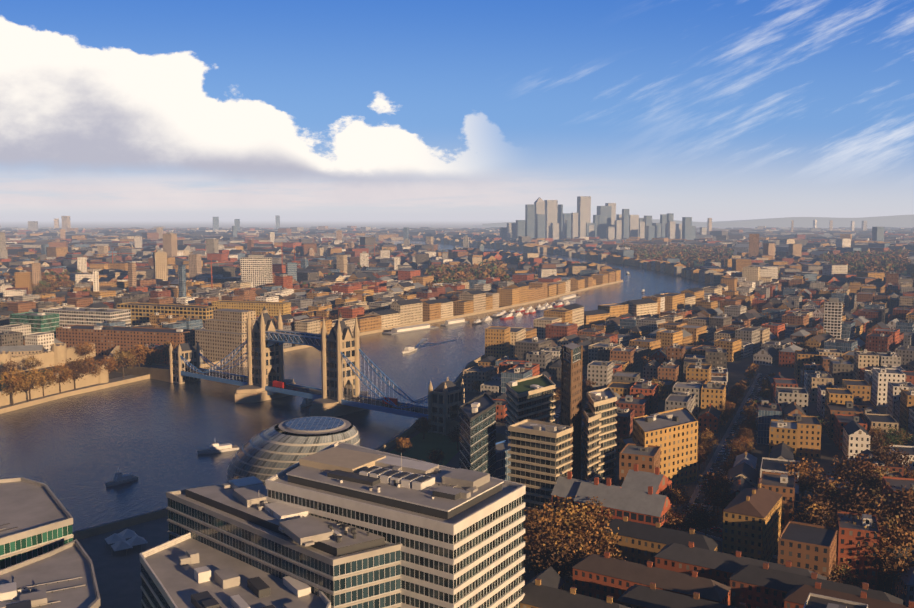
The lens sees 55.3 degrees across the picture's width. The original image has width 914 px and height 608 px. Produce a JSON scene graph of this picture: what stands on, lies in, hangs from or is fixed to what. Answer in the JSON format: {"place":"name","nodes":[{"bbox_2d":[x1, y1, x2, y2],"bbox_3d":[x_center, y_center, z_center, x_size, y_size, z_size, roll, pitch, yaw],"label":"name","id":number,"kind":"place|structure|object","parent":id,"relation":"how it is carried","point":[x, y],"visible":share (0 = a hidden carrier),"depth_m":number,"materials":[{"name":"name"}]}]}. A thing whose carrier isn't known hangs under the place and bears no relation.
{"place":"outdoors","nodes":[
{"label":"outdoors","id":0,"kind":"place"},
{"bbox_2d":[0,240,716,531],"bbox_3d":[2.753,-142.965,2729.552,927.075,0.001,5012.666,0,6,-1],"label":"river","id":1,"kind":"structure","parent":0,"point":[73,453],"depth_m":546.17,"materials":[{"name":"liquid"}]},
{"bbox_2d":[105,272,665,486],"bbox_3d":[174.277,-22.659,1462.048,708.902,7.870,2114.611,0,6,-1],"label":"boats","id":2,"kind":"object","parent":1,"relation":"on","point":[214,447],"visible":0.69,"depth_m":956.60,"materials":[{"name":"paint"}]},
{"bbox_2d":[0,228,913,599],"bbox_3d":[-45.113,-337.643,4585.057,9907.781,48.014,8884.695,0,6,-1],"label":"tree","id":3,"kind":"object","parent":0,"point":[554,542],"depth_m":375.18,"materials":[{"name":"brown plant"}]},
{"bbox_2d":[0,220,913,594],"bbox_3d":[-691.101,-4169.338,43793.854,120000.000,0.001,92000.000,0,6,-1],"label":"ground","id":4,"kind":"structure","parent":0,"point":[830,452],"depth_m":729.66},
{"bbox_2d":[0,441,525,607],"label":"offices","id":5,"kind":"structure","parent":4,"relation":"on","point":[338,524],"depth_m":231.43,"materials":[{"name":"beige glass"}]},
{"bbox_2d":[227,416,359,485],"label":"city hall","id":6,"kind":"structure","parent":4,"relation":"on","point":[267,453],"depth_m":333.34,"materials":[{"name":"grey glass"}]},
{"bbox_2d":[72,304,619,462],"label":"bascule bridge","id":7,"kind":"structure","parent":4,"relation":"on","point":[339,392],"depth_m":565.29,"materials":[{"name":"beige stone"}]},
{"bbox_2d":[0,225,913,607],"bbox_3d":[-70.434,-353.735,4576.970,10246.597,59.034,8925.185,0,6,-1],"label":"city blocks","id":8,"kind":"structure","parent":4,"relation":"on","point":[700,345],"depth_m":932.01,"materials":[{"name":"brown brick"}]},
{"bbox_2d":[0,196,913,607],"bbox_3d":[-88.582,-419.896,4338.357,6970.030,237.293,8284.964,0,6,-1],"label":"buildings","id":9,"kind":"structure","parent":4,"relation":"on","point":[536,452],"depth_m":417.22,"materials":[{"name":"brown glass"}]},
{"bbox_2d":[14,248,906,293],"bbox_3d":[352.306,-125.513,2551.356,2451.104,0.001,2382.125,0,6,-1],"label":"park grass","id":10,"kind":"structure","parent":4,"relation":"on","point":[698,264],"depth_m":2313.44,"materials":[{"name":"green plant"}]},
{"bbox_2d":[203,371,777,558],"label":"roads and vehicles","id":11,"kind":"structure","parent":4,"relation":"on","point":[720,454],"depth_m":488.82,"materials":[{"name":"concrete"}]},
{"bbox_2d":[0,0,913,219],"label":"sky","id":12,"kind":"structure","parent":0,"point":[110,109],"materials":[{"name":"blue"}]},
{"bbox_2d":[482,214,913,226],"bbox_3d":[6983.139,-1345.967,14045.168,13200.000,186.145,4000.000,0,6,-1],"label":"distant hills","id":13,"kind":"structure","parent":0,"point":[896,221],"depth_m":12977.37,"materials":[{"name":"grey plant"}]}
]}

